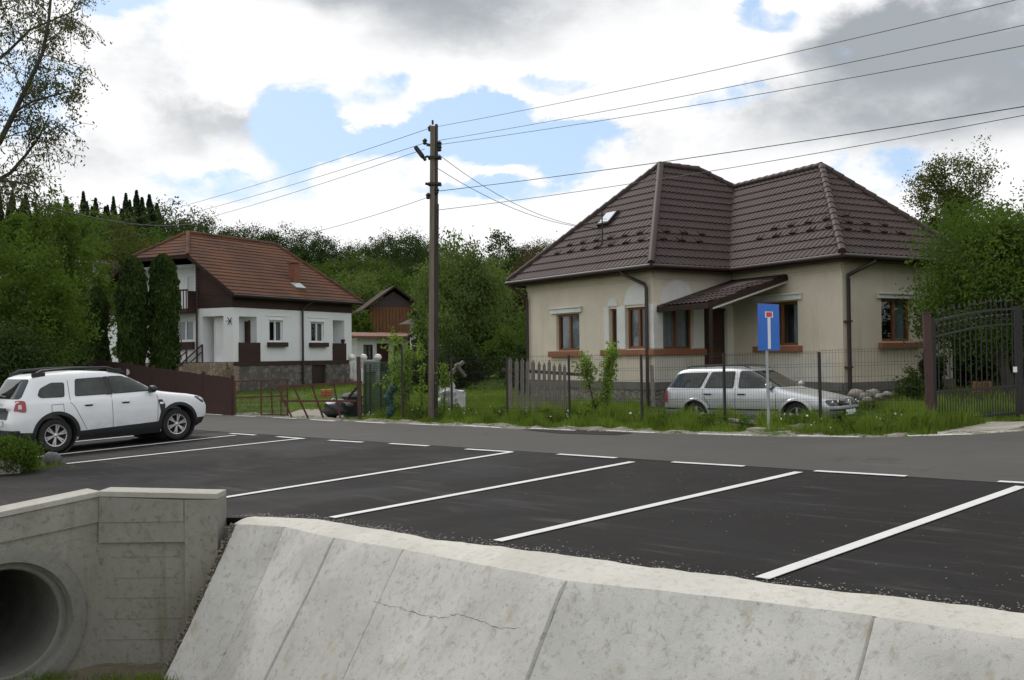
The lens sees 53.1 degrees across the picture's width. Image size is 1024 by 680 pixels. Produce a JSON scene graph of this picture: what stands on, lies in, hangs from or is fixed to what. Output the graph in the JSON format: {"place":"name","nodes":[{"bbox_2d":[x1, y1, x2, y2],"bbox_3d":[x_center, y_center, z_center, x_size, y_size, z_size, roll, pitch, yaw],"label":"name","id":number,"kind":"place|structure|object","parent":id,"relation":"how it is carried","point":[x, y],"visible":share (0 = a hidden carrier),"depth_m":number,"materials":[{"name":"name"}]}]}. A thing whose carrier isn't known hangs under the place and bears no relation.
{"place":"outdoors","nodes":[
{"label":"outdoors","id":0,"kind":"place"},
{"bbox_2d":[357,391,646,423],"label":"tall grass","id":1,"kind":"structure","parent":0,"point":[457,417],"depth_m":26.74,"materials":[{"name":"green plant"}]},
{"bbox_2d":[438,384,466,407],"bbox_3d":[-1.569,1.449,26.845,1.011,0.901,0.319,-1,-1,42],"label":"white tarp","id":2,"kind":"object","parent":1,"relation":"on","point":[459,396],"visible":0.8,"depth_m":26.84,"materials":[{"name":"white plastic"}]},
{"bbox_2d":[0,0,1023,259],"label":"sky","id":3,"kind":"structure","parent":0,"point":[204,99],"materials":[{"name":"white"}]},
{"bbox_2d":[194,414,1023,483],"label":"road","id":4,"kind":"structure","parent":0,"point":[992,457],"depth_m":16.31,"materials":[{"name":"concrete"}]},
{"bbox_2d":[522,428,630,434],"bbox_3d":[1.195,1.818,20.343,0.740,0.050,2.823,0,-1,-42],"label":"asphalt patch","id":5,"kind":"object","parent":4,"relation":"on","point":[592,432],"visible":1,"depth_m":20.14,"materials":[{"name":"grey asphalt"}]},
{"bbox_2d":[227,371,1023,666],"bbox_3d":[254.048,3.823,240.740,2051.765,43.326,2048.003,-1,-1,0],"label":"ground","id":6,"kind":"structure","parent":0,"point":[500,384],"depth_m":39.14,"materials":[{"name":"green plant"}]},
{"bbox_2d":[0,431,52,473],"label":"green bush","id":7,"kind":"object","parent":6,"relation":"on","point":[12,450],"visible":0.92,"depth_m":17.42,"materials":[{"name":"green plant"}]},
{"bbox_2d":[0,308,82,387],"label":"shrub","id":8,"kind":"object","parent":6,"relation":"on","point":[13,359],"visible":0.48,"depth_m":29.77,"materials":[{"name":"green plant"}]},
{"bbox_2d":[0,221,97,380],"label":"leafy tree","id":9,"kind":"object","parent":6,"relation":"on","point":[47,322],"visible":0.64,"depth_m":33.65,"materials":[{"name":"green plant"}]},
{"bbox_2d":[0,184,103,370],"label":"leafy tree","id":10,"kind":"object","parent":6,"relation":"on","point":[38,224],"visible":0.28,"depth_m":38.77,"materials":[{"name":"green plant"}]},
{"bbox_2d":[0,0,112,221],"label":"tall sparse tree","id":11,"kind":"object","parent":6,"relation":"on","point":[68,22],"visible":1,"depth_m":22.17,"materials":[{"name":"green plant"}]},
{"bbox_2d":[60,206,118,358],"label":"leafy tree","id":12,"kind":"object","parent":6,"relation":"on","point":[99,281],"visible":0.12,"depth_m":49.87,"materials":[{"name":"green plant"}]},
{"bbox_2d":[81,285,110,360],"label":"thuja column","id":13,"kind":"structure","parent":6,"relation":"on","point":[99,302],"depth_m":46.70,"materials":[{"name":"green plant"}]},
{"bbox_2d":[53,662,166,679],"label":"creek bed","id":14,"kind":"object","parent":6,"relation":"on","point":[88,672],"visible":0.14,"depth_m":11.03,"materials":[{"name":"brown soil"}]},
{"bbox_2d":[0,666,183,679],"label":"creek weeds","id":15,"kind":"object","parent":14,"relation":"on","point":[141,676],"visible":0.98,"depth_m":10.68,"materials":[{"name":"green plant"}]},
{"bbox_2d":[0,487,226,679],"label":"culvert headwall","id":16,"kind":"object","parent":6,"relation":"on","point":[90,577],"visible":0.99,"depth_m":11.23,"materials":[{"name":"concrete"}]},
{"bbox_2d":[87,206,152,277],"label":"leafy tree","id":17,"kind":"object","parent":6,"relation":"on","point":[119,256],"visible":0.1,"depth_m":61.42,"materials":[{"name":"green plant"}]},
{"bbox_2d":[70,201,175,245],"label":"round tree","id":18,"kind":"object","parent":6,"relation":"on","point":[128,221],"visible":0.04,"depth_m":129.01,"materials":[{"name":"green plant"}]},
{"bbox_2d":[113,254,149,366],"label":"thuja column","id":19,"kind":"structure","parent":6,"relation":"on","point":[131,306],"depth_m":45.60,"materials":[{"name":"green plant"}]},
{"bbox_2d":[78,356,234,414],"bbox_3d":[-14.078,1.687,37.817,0.154,2.724,16.953,0,-1,-41],"label":"brown board fence","id":20,"kind":"object","parent":6,"relation":"on","point":[216,394],"visible":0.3,"depth_m":33.84,"materials":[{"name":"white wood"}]},
{"bbox_2d":[146,253,181,369],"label":"thuja column","id":21,"kind":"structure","parent":6,"relation":"on","point":[163,309],"depth_m":46.09,"materials":[{"name":"green plant"}]},
{"bbox_2d":[124,194,208,243],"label":"round tree","id":22,"kind":"object","parent":6,"relation":"on","point":[166,221],"visible":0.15,"depth_m":131.27,"materials":[{"name":"green plant"}]},
{"bbox_2d":[166,205,234,237],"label":"round tree","id":23,"kind":"object","parent":6,"relation":"on","point":[207,221],"visible":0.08,"depth_m":150.74,"materials":[{"name":"green plant"}]},
{"bbox_2d":[105,231,363,390],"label":"white house","id":24,"kind":"structure","parent":6,"relation":"on","point":[262,310],"depth_m":55.14,"materials":[{"name":"paint"}]},
{"bbox_2d":[178,320,192,340],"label":"window","id":25,"kind":"structure","parent":24,"relation":"in","point":[185,327],"depth_m":53.71,"materials":[{"name":"white plastic"}]},
{"bbox_2d":[269,320,281,341],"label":"window","id":26,"kind":"structure","parent":24,"relation":"in","point":[273,325],"depth_m":55.31,"materials":[{"name":"white plastic"}]},
{"bbox_2d":[311,322,322,341],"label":"window","id":27,"kind":"structure","parent":24,"relation":"in","point":[315,326],"depth_m":58.46,"materials":[{"name":"white plastic"}]},
{"bbox_2d":[312,365,324,383],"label":"cellar door","id":28,"kind":"structure","parent":24,"relation":"in","point":[318,371],"depth_m":58.16,"materials":[{"name":"brown wood"}]},
{"bbox_2d":[225,221,282,242],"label":"round tree","id":29,"kind":"object","parent":6,"relation":"on","point":[263,237],"visible":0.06,"depth_m":161.35,"materials":[{"name":"green plant"}]},
{"bbox_2d":[234,379,288,415],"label":"rusty gate","id":30,"kind":"structure","parent":6,"relation":"on","point":[282,410],"depth_m":29.96,"materials":[{"name":"metal"}]},
{"bbox_2d":[260,222,332,266],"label":"round tree","id":31,"kind":"object","parent":6,"relation":"on","point":[292,241],"visible":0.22,"depth_m":163.55,"materials":[{"name":"green plant"}]},
{"bbox_2d":[276,229,333,267],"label":"round tree","id":32,"kind":"object","parent":6,"relation":"on","point":[312,245],"visible":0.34,"depth_m":161.14,"materials":[{"name":"green plant"}]},
{"bbox_2d":[290,226,342,263],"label":"round tree","id":33,"kind":"object","parent":6,"relation":"on","point":[328,241],"visible":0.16,"depth_m":172.88,"materials":[{"name":"green plant"}]},
{"bbox_2d":[327,242,368,274],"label":"round tree","id":34,"kind":"object","parent":6,"relation":"on","point":[341,252],"visible":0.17,"depth_m":152.27,"materials":[{"name":"green plant"}]},
{"bbox_2d":[345,357,361,419],"bbox_3d":[-4.321,1.421,27.943,0.162,1.930,1.076,0,-1,-28],"label":"red gate post","id":35,"kind":"object","parent":6,"relation":"on","point":[358,386],"visible":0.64,"depth_m":27.49,"materials":[{"name":"red metal"}]},
{"bbox_2d":[274,381,361,417],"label":"rusty gate","id":36,"kind":"structure","parent":35,"relation":"attached to","point":[301,401],"depth_m":28.12,"materials":[{"name":"brown metal"}]},
{"bbox_2d":[329,253,386,315],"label":"leafy tree","id":37,"kind":"object","parent":6,"relation":"on","point":[358,288],"visible":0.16,"depth_m":85.35,"materials":[{"name":"green plant"}]},
{"bbox_2d":[333,246,383,281],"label":"leafy tree","id":38,"kind":"object","parent":6,"relation":"on","point":[364,264],"visible":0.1,"depth_m":127.18,"materials":[{"name":"green plant"}]},
{"bbox_2d":[351,309,377,331],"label":"leafy tree","id":39,"kind":"object","parent":6,"relation":"on","point":[363,323],"visible":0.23,"depth_m":73.65,"materials":[{"name":"green plant"}]},
{"bbox_2d":[344,237,403,270],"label":"round tree","id":40,"kind":"object","parent":6,"relation":"on","point":[382,249],"visible":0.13,"depth_m":163.16,"materials":[{"name":"green plant"}]},
{"bbox_2d":[236,373,519,413],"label":"lawn grass","id":41,"kind":"structure","parent":6,"relation":"on","point":[340,389],"depth_m":45.08,"materials":[{"name":"green plant"}]},
{"bbox_2d":[352,332,409,371],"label":"garden shed","id":42,"kind":"structure","parent":6,"relation":"on","point":[368,344],"depth_m":69.05,"materials":[{"name":"white paint"}]},
{"bbox_2d":[355,256,408,295],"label":"leafy tree","id":43,"kind":"object","parent":6,"relation":"on","point":[384,272],"visible":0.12,"depth_m":100.62,"materials":[{"name":"green plant"}]},
{"bbox_2d":[351,285,415,332],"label":"timber barn","id":44,"kind":"structure","parent":6,"relation":"on","point":[392,307],"depth_m":76.47,"materials":[{"name":"brown wood"}]},
{"bbox_2d":[363,362,409,415],"bbox_3d":[-3.460,1.336,28.203,1.293,1.499,0.074,-1,-1,0],"label":"green net fence","id":45,"kind":"object","parent":6,"relation":"on","point":[370,388],"visible":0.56,"depth_m":28.23,"materials":[{"name":"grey metal"}]},
{"bbox_2d":[358,267,425,292],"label":"leafy tree","id":46,"kind":"object","parent":6,"relation":"on","point":[395,281],"visible":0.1,"depth_m":100.23,"materials":[{"name":"green plant"}]},
{"bbox_2d":[364,227,428,271],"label":"round tree","id":47,"kind":"object","parent":6,"relation":"on","point":[401,241],"visible":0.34,"depth_m":160.15,"materials":[{"name":"green plant"}]},
{"bbox_2d":[389,345,419,408],"bbox_3d":[-2.824,1.036,26.962,0.837,1.907,0.818,-1,-1,0],"label":"sapling","id":48,"kind":"object","parent":6,"relation":"on","point":[407,355],"visible":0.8,"depth_m":26.94,"materials":[{"name":"green plant"}]},
{"bbox_2d":[415,340,427,407],"bbox_3d":[-2.563,1.072,29.012,0.483,2.180,0.548,0,-1,-19],"label":"sapling","id":49,"kind":"object","parent":6,"relation":"on","point":[422,369],"visible":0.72,"depth_m":28.98,"materials":[{"name":"green plant"}]},
{"bbox_2d":[406,282,438,347],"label":"leafy tree","id":50,"kind":"object","parent":6,"relation":"on","point":[413,328],"visible":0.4,"depth_m":63.83,"materials":[{"name":"green plant"}]},
{"bbox_2d":[414,120,441,418],"bbox_3d":[-2.130,-1.703,26.459,0.720,7.996,0.390,-1,-1,0],"label":"utility pole","id":51,"kind":"object","parent":6,"relation":"on","point":[434,145],"visible":0.93,"depth_m":26.40,"materials":[{"name":"brown wood"}]},
{"bbox_2d":[437,0,1014,126],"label":"power line","id":52,"kind":"object","parent":51,"relation":"attached to","point":[745,63],"visible":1,"depth_m":20.72,"materials":[{"name":"black metal"}]},
{"bbox_2d":[439,25,1023,140],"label":"power line","id":53,"kind":"object","parent":51,"relation":"attached to","point":[752,82],"visible":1,"depth_m":20.64,"materials":[{"name":"black metal"}]},
{"bbox_2d":[440,115,1023,209],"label":"power line","id":54,"kind":"object","parent":51,"relation":"attached to","point":[751,164],"visible":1,"depth_m":20.49,"materials":[{"name":"black metal"}]},
{"bbox_2d":[440,45,1023,144],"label":"power line","id":55,"kind":"object","parent":51,"relation":"attached to","point":[751,95],"visible":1,"depth_m":20.60,"materials":[{"name":"black metal"}]},
{"bbox_2d":[441,106,1023,190],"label":"power line","id":56,"kind":"object","parent":51,"relation":"attached to","point":[752,148],"visible":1,"depth_m":20.40,"materials":[{"name":"black metal"}]},
{"bbox_2d":[400,338,458,392],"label":"shrub","id":57,"kind":"object","parent":6,"relation":"on","point":[415,377],"visible":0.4,"depth_m":41.72,"materials":[{"name":"green plant"}]},
{"bbox_2d":[434,362,455,417],"bbox_3d":[-1.697,1.262,26.000,0.583,1.439,0.522,-1,-1,20],"label":"sapling","id":58,"kind":"object","parent":6,"relation":"on","point":[443,375],"visible":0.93,"depth_m":25.97,"materials":[{"name":"green plant"}]},
{"bbox_2d":[393,225,521,380],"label":"willow tree","id":59,"kind":"object","parent":6,"relation":"on","point":[475,314],"visible":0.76,"depth_m":49.06,"materials":[{"name":"green plant"}]},
{"bbox_2d":[438,328,493,389],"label":"shrub","id":60,"kind":"object","parent":6,"relation":"on","point":[456,344],"visible":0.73,"depth_m":43.50,"materials":[{"name":"green plant"}]},
{"bbox_2d":[456,327,508,379],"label":"shrub","id":61,"kind":"object","parent":6,"relation":"on","point":[486,360],"visible":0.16,"depth_m":49.57,"materials":[{"name":"green plant"}]},
{"bbox_2d":[469,250,527,372],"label":"leafy tree","id":62,"kind":"object","parent":6,"relation":"on","point":[516,318],"visible":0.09,"depth_m":57.78,"materials":[{"name":"green plant"}]},
{"bbox_2d":[479,308,525,386],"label":"shrub","id":63,"kind":"object","parent":6,"relation":"on","point":[506,345],"visible":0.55,"depth_m":43.67,"materials":[{"name":"green plant"}]},
{"bbox_2d":[483,229,521,292],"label":"leafy tree","id":64,"kind":"object","parent":6,"relation":"on","point":[498,242],"visible":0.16,"depth_m":104.88,"materials":[{"name":"green plant"}]},
{"bbox_2d":[0,430,1023,612],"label":"parking lot","id":65,"kind":"structure","parent":6,"relation":"on","point":[789,514],"depth_m":11.26,"materials":[{"name":"black asphalt"}]},
{"bbox_2d":[0,366,205,452],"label":"parked suv","id":66,"kind":"object","parent":65,"relation":"on","point":[57,409],"visible":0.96,"depth_m":21.54,"materials":[{"name":"white paint"}]},
{"bbox_2d":[226,452,511,497],"bbox_3d":[-1.886,1.946,15.085,0.120,0.181,5.443,-2,-1,43],"label":"painted line","id":67,"kind":"object","parent":65,"relation":"on","point":[362,475],"visible":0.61,"depth_m":14.72,"materials":[{"name":"paint"}]},
{"bbox_2d":[330,461,632,517],"bbox_3d":[-0.105,1.859,13.084,0.120,0.178,5.302,-2,-1,45],"label":"painted line","id":68,"kind":"object","parent":65,"relation":"on","point":[412,502],"visible":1,"depth_m":12.67,"materials":[{"name":"paint"}]},
{"bbox_2d":[112,414,1023,610],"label":"gravel crumbs","id":69,"kind":"object","parent":65,"relation":"on","point":[758,434],"visible":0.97,"depth_m":11.72,"materials":[{"name":"grey gravel"}]},
{"bbox_2d":[494,471,801,540],"bbox_3d":[1.767,1.769,11.275,5.274,0.179,0.120,0,-1,-44],"label":"painted line","id":70,"kind":"object","parent":65,"relation":"on","point":[628,510],"visible":1,"depth_m":10.82,"materials":[{"name":"paint"}]},
{"bbox_2d":[755,486,1023,578],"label":"painted line","id":71,"kind":"object","parent":65,"relation":"on","point":[824,555],"visible":1,"depth_m":8.84,"materials":[{"name":"paint"}]},
{"bbox_2d":[504,342,525,391],"bbox_3d":[0.423,1.142,39.008,1.624,2.179,1.340,-1,-1,0],"label":"shrub","id":72,"kind":"object","parent":6,"relation":"on","point":[519,350],"visible":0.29,"depth_m":38.83,"materials":[{"name":"green plant"}]},
{"bbox_2d":[500,239,541,340],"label":"leafy tree","id":73,"kind":"object","parent":6,"relation":"on","point":[519,289],"visible":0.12,"depth_m":65.59,"materials":[{"name":"green plant"}]},
{"bbox_2d":[500,357,590,413],"bbox_3d":[0.853,1.156,25.947,2.365,1.481,0.269,-1,-1,5],"label":"picket fence","id":74,"kind":"object","parent":6,"relation":"on","point":[516,370],"visible":0.72,"depth_m":25.90,"materials":[{"name":"grey wood"}]},
{"bbox_2d":[571,346,605,417],"bbox_3d":[1.744,0.969,22.867,0.657,1.663,0.774,-2,-1,44],"label":"sapling","id":75,"kind":"object","parent":6,"relation":"on","point":[585,366],"visible":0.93,"depth_m":22.77,"materials":[{"name":"green plant"}]},
{"bbox_2d":[164,516,1023,679],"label":"concrete bank","id":76,"kind":"structure","parent":6,"relation":"on","point":[300,599],"depth_m":8.02,"materials":[{"name":"grey concrete"}]},
{"bbox_2d":[160,523,236,678],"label":"soil crumbs","id":77,"kind":"object","parent":76,"relation":"attached to","point":[199,595],"visible":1,"depth_m":10.99,"materials":[{"name":"brown soil"}]},
{"bbox_2d":[595,338,620,409],"bbox_3d":[2.111,0.859,22.578,0.610,1.802,0.596,-1,-1,0],"label":"sapling","id":78,"kind":"object","parent":6,"relation":"on","point":[608,375],"visible":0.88,"depth_m":22.54,"materials":[{"name":"green plant"}]},
{"bbox_2d":[236,412,1023,437],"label":"verge","id":79,"kind":"structure","parent":6,"relation":"on","point":[744,433],"depth_m":20.33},
{"bbox_2d":[322,399,354,415],"bbox_3d":[-4.824,1.887,28.562,0.730,0.469,0.683,-1,-1,41],"label":"rubbish bag","id":80,"kind":"object","parent":79,"relation":"on","point":[331,408],"visible":0.77,"depth_m":28.39,"materials":[{"name":"black plastic"}]},
{"bbox_2d":[383,383,397,416],"bbox_3d":[-3.151,1.559,26.584,0.389,0.877,0.270,-1,-1,0],"label":"plant net","id":81,"kind":"object","parent":79,"relation":"on","point":[388,400],"visible":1,"depth_m":26.50,"materials":[{"name":"teal plastic"}]},
{"bbox_2d":[373,325,415,399],"bbox_3d":[-3.073,0.802,26.874,0.890,2.406,0.839,-1,-1,39],"label":"sapling","id":82,"kind":"object","parent":79,"relation":"on","point":[393,353],"visible":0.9,"depth_m":26.85,"materials":[{"name":"green plant"}]},
{"bbox_2d":[401,345,925,423],"bbox_3d":[2.149,1.100,22.077,13.164,2.208,0.632,-1,-1,39],"label":"fence","id":83,"kind":"object","parent":79,"relation":"on","point":[724,413],"visible":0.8,"depth_m":21.06,"materials":[{"name":"grey metal"}]},
{"bbox_2d":[320,402,941,433],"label":"broad weeds","id":84,"kind":"object","parent":6,"relation":"on","point":[747,419],"visible":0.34,"depth_m":19.95,"materials":[{"name":"green plant"}]},
{"bbox_2d":[293,375,1023,422],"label":"lawn grass","id":85,"kind":"structure","parent":6,"relation":"on","point":[663,408],"depth_m":26.62,"materials":[{"name":"green plant"}]},
{"bbox_2d":[504,161,979,406],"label":"cream house","id":86,"kind":"structure","parent":6,"relation":"on","point":[686,265],"depth_m":29.78,"materials":[{"name":"beige paint"}]},
{"bbox_2d":[559,313,579,350],"bbox_3d":[1.934,-0.245,32.776,0.184,1.170,1.274,0,-1,-32],"label":"window","id":87,"kind":"structure","parent":86,"relation":"in","point":[571,340],"depth_m":32.86,"materials":[{"name":"brown wood"}]},
{"bbox_2d":[628,307,667,348],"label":"window","id":88,"kind":"structure","parent":86,"relation":"in","point":[635,321],"depth_m":30.10,"materials":[{"name":"brown wood"}]},
{"bbox_2d":[663,310,690,348],"bbox_3d":[4.694,-0.342,29.762,1.191,1.210,0.184,0,-1,-34],"label":"window","id":89,"kind":"structure","parent":86,"relation":"in","point":[674,322],"depth_m":29.81,"materials":[{"name":"brown wood"}]},
{"bbox_2d":[704,308,724,366],"bbox_3d":[6.012,0.115,30.535,0.941,2.132,0.137,0,-1,-34],"label":"door","id":90,"kind":"structure","parent":86,"relation":"in","point":[718,313],"depth_m":30.60,"materials":[{"name":"brown wood"}]},
{"bbox_2d":[765,301,797,345],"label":"window","id":91,"kind":"structure","parent":86,"relation":"in","point":[789,310],"depth_m":29.33,"materials":[{"name":"brown wood"}]},
{"bbox_2d":[881,298,908,340],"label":"window","id":92,"kind":"structure","parent":86,"relation":"in","point":[891,327],"depth_m":28.17,"materials":[{"name":"brown wood"}]},
{"bbox_2d":[665,364,858,420],"bbox_3d":[5.784,1.310,24.016,4.412,1.519,1.944,-2,-2,40],"label":"silver estate car","id":93,"kind":"object","parent":6,"relation":"on","point":[703,376],"visible":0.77,"depth_m":23.51,"materials":[{"name":"paint"}]},
{"bbox_2d":[746,427,800,431],"bbox_3d":[4.866,1.692,18.897,1.016,0.140,0.314,-1,-1,21],"label":"sign footing","id":94,"kind":"object","parent":6,"relation":"on","point":[755,428],"visible":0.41,"depth_m":18.86,"materials":[{"name":"concrete"}]},
{"bbox_2d":[757,303,779,427],"bbox_3d":[4.730,0.599,18.931,0.708,2.531,0.091,0,-1,-44],"label":"road sign","id":95,"kind":"object","parent":94,"relation":"on","point":[768,327],"visible":0.84,"depth_m":18.92,"materials":[{"name":"metal"}]},
{"bbox_2d":[887,363,924,399],"bbox_3d":[9.787,1.085,25.323,1.024,1.038,0.766,-1,-1,14],"label":"shrub","id":96,"kind":"object","parent":6,"relation":"on","point":[913,389],"visible":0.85,"depth_m":25.20,"materials":[{"name":"green plant"}]},
{"bbox_2d":[921,312,934,416],"bbox_3d":[7.417,0.639,18.241,0.177,2.280,0.140,-1,-1,0],"label":"brown gate post","id":97,"kind":"object","parent":6,"relation":"on","point":[928,360],"visible":0.6,"depth_m":18.19,"materials":[{"name":"metal"}]},
{"bbox_2d":[931,297,1019,418],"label":"iron gate","id":98,"kind":"structure","parent":97,"relation":"attached to","point":[1015,369],"depth_m":18.62,"materials":[{"name":"black metal"}]},
{"bbox_2d":[917,355,950,390],"bbox_3d":[11.539,0.908,28.476,1.268,1.458,1.110,-1,-1,22],"label":"shrub","id":99,"kind":"object","parent":6,"relation":"on","point":[941,365],"visible":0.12,"depth_m":28.25,"materials":[{"name":"green plant"}]},
{"bbox_2d":[899,128,1009,238],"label":"leafy tree","id":100,"kind":"object","parent":6,"relation":"on","point":[938,184],"visible":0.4,"depth_m":51.78,"materials":[{"name":"green plant"}]},
{"bbox_2d":[888,175,1023,395],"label":"leafy tree","id":101,"kind":"object","parent":6,"relation":"on","point":[1003,240],"visible":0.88,"depth_m":24.19,"materials":[{"name":"green plant"}]},
{"bbox_2d":[952,336,985,386],"bbox_3d":[12.549,0.636,29.936,2.348,1.935,2.028,-1,-1,0],"label":"shrub","id":102,"kind":"object","parent":6,"relation":"on","point":[963,373],"visible":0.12,"depth_m":29.39,"materials":[{"name":"green plant"}]},
{"bbox_2d":[925,181,1013,320],"bbox_3d":[15.900,-1.929,36.330,5.637,7.160,5.993,0,-1,-40],"label":"leafy tree","id":103,"kind":"object","parent":6,"relation":"on","point":[960,225],"visible":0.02,"depth_m":35.52,"materials":[{"name":"green plant"}]},
{"bbox_2d":[937,421,1023,435],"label":"gate apron","id":104,"kind":"object","parent":6,"relation":"on","point":[1000,426],"visible":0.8,"depth_m":17.70,"materials":[{"name":"concrete"}]},
{"bbox_2d":[1018,299,1023,413],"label":"gate post","id":105,"kind":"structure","parent":104,"relation":"on","point":[1020,309],"depth_m":18.91,"materials":[{"name":"black metal"}]},
{"bbox_2d":[972,332,1023,384],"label":"shrub","id":106,"kind":"object","parent":6,"relation":"on","point":[995,365],"visible":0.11,"depth_m":29.17,"materials":[{"name":"green plant"}]},
{"bbox_2d":[495,393,1014,435],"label":"tall grass","id":107,"kind":"structure","parent":0,"point":[929,423],"depth_m":19.78,"materials":[{"name":"green plant"}]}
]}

